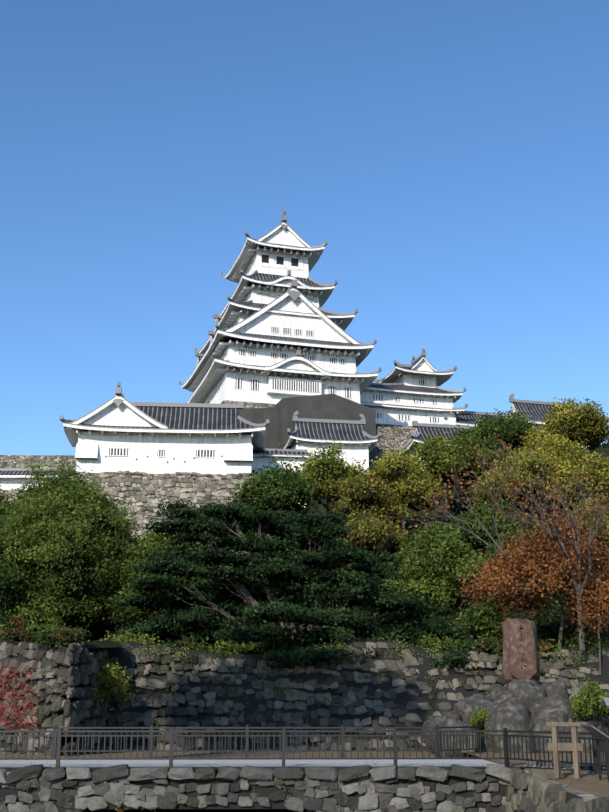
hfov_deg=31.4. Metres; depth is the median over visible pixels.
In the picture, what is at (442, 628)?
shrub
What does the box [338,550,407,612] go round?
pine branch
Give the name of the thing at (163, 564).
pine branch
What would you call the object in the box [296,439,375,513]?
green tree
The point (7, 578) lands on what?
dark green tree
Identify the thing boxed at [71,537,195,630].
conifer tree
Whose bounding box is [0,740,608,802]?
path
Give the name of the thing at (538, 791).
bank wall stones
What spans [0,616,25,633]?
shrub
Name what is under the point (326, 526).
pine branch
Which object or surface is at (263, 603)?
dark green tree
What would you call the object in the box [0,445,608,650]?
castle hill terrain
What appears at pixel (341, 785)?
bridge face stones
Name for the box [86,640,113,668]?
lime tree
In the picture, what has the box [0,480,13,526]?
green tree
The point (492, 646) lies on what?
bush
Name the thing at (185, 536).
pine branch
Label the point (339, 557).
pine branch
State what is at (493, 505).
bare tree
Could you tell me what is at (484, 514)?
dark green tree
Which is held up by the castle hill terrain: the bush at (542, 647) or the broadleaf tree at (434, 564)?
the broadleaf tree at (434, 564)
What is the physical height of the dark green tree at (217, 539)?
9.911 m
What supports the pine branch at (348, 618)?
on the castle hill terrain
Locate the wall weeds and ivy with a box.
[0,628,608,811]
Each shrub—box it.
[0,616,25,633]
[81,659,137,711]
[99,628,164,643]
[193,638,260,658]
[468,706,492,743]
[568,680,608,719]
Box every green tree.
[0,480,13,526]
[0,549,27,631]
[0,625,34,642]
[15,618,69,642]
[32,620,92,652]
[131,520,213,580]
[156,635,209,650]
[177,575,222,617]
[186,497,270,554]
[219,584,327,624]
[227,450,320,551]
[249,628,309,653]
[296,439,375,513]
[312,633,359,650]
[325,582,432,631]
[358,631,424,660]
[409,430,466,522]
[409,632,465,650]
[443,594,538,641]
[446,407,582,508]
[447,442,514,494]
[448,494,532,558]
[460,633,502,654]
[465,508,571,612]
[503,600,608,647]
[531,540,608,615]
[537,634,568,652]
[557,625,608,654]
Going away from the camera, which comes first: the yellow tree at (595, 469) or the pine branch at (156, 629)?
the pine branch at (156, 629)
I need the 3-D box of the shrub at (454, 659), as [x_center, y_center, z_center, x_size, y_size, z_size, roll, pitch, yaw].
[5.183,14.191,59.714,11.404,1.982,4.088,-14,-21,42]
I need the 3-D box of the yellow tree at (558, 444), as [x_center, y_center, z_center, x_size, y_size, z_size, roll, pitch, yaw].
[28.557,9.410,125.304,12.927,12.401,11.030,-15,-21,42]
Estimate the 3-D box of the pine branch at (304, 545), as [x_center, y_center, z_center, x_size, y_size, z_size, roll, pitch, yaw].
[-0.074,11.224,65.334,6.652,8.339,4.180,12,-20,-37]
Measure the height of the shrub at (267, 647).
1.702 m
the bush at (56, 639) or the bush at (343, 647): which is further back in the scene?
the bush at (343, 647)
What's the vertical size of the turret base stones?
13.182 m
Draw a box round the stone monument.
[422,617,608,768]
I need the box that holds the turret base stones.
[69,470,275,553]
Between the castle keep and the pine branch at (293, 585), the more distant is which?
the castle keep
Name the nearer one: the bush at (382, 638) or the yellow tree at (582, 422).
the bush at (382, 638)
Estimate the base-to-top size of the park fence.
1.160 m
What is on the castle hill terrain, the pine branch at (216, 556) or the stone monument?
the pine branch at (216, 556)
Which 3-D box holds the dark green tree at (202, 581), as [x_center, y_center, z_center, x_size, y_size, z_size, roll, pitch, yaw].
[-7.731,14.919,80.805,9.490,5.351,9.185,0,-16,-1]
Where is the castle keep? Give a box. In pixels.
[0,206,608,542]
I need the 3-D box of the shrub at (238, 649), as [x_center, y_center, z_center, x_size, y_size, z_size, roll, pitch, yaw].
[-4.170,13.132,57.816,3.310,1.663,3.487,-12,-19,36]
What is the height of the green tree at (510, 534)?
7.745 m
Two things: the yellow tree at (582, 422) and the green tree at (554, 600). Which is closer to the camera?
the green tree at (554, 600)
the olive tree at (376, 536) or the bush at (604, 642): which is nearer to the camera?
the bush at (604, 642)
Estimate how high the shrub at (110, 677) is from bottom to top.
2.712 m
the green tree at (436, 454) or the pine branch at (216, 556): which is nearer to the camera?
the pine branch at (216, 556)
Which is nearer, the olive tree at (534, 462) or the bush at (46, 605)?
the bush at (46, 605)
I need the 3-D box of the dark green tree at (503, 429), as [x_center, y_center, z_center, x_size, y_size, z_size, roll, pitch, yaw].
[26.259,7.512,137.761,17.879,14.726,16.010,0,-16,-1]
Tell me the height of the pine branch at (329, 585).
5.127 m
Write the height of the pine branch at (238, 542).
7.468 m
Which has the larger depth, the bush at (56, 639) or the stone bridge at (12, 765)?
the bush at (56, 639)
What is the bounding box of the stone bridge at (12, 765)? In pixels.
[0,757,512,811]
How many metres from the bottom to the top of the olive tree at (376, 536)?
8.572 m
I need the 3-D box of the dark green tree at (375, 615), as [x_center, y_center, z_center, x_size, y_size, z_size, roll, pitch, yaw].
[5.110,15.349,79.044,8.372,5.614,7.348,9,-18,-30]
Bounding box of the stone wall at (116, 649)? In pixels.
[0,638,608,811]
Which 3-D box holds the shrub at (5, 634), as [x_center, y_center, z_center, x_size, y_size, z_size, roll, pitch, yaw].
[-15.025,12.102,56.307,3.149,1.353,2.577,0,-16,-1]
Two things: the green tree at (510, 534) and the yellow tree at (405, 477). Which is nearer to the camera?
the green tree at (510, 534)
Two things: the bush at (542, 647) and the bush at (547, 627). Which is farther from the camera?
the bush at (547, 627)
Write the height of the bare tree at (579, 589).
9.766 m
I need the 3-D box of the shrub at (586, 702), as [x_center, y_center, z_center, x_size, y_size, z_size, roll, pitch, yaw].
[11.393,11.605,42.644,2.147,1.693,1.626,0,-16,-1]
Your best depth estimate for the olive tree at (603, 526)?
65.73 m
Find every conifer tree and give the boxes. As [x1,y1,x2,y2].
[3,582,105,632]
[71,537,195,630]
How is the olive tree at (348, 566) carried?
on the castle hill terrain
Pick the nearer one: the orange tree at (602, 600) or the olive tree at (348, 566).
the orange tree at (602, 600)
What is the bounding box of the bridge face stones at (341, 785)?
[0,764,512,811]
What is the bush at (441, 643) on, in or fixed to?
on the stone wall at (116, 649)
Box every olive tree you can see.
[287,537,358,575]
[321,469,411,575]
[336,506,412,577]
[464,447,598,517]
[563,494,608,637]
[567,486,608,545]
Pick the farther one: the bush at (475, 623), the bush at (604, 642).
the bush at (475, 623)
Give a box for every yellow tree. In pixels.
[355,447,451,536]
[499,430,594,525]
[519,397,608,451]
[543,451,608,509]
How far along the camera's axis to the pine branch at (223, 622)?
60.59 m
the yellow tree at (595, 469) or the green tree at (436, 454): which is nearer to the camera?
the yellow tree at (595, 469)
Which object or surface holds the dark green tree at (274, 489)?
on the castle hill terrain
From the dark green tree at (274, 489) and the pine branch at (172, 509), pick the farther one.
the dark green tree at (274, 489)
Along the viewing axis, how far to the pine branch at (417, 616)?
61.66 m
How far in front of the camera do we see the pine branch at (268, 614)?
55.20 m
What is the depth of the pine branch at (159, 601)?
60.90 m
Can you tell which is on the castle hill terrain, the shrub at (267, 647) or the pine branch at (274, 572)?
the pine branch at (274, 572)
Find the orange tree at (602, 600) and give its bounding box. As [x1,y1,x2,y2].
[563,570,608,674]
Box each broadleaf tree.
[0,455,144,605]
[383,517,497,616]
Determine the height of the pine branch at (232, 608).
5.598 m
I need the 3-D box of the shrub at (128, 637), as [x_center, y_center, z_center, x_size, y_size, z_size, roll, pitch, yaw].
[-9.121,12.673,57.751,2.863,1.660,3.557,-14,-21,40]
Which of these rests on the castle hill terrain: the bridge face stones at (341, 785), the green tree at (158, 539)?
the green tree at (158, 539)
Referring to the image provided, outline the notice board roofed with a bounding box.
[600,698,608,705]
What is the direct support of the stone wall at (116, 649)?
on the ground surface
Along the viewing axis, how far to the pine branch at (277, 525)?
64.74 m
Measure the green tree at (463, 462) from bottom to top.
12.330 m
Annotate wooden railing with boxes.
[546,722,608,781]
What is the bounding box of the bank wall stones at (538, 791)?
[505,767,608,811]
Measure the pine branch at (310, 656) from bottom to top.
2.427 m
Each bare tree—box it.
[400,434,606,618]
[496,460,608,650]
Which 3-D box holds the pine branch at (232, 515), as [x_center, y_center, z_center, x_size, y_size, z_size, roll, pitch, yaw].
[-3.911,10.236,63.595,6.581,9.333,4.463,-10,-19,32]
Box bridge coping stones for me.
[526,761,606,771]
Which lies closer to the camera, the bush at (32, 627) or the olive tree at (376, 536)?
the bush at (32, 627)
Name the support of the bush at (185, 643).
on the castle hill terrain
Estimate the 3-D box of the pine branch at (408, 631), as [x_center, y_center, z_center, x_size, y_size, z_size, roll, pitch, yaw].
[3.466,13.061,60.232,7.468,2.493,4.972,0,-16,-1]
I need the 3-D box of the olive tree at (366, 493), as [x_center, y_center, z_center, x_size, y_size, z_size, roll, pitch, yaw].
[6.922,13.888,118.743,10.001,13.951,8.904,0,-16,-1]
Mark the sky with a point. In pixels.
(450, 158)
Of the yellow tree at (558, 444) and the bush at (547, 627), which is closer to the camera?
the bush at (547, 627)
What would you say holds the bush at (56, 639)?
on the stone wall at (116, 649)
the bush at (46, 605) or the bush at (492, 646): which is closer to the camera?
the bush at (492, 646)
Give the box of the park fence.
[0,724,608,773]
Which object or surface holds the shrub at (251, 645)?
on the castle hill terrain
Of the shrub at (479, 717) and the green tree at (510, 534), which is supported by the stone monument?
the shrub at (479, 717)
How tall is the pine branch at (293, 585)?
5.877 m
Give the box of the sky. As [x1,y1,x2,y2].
[0,0,608,454]

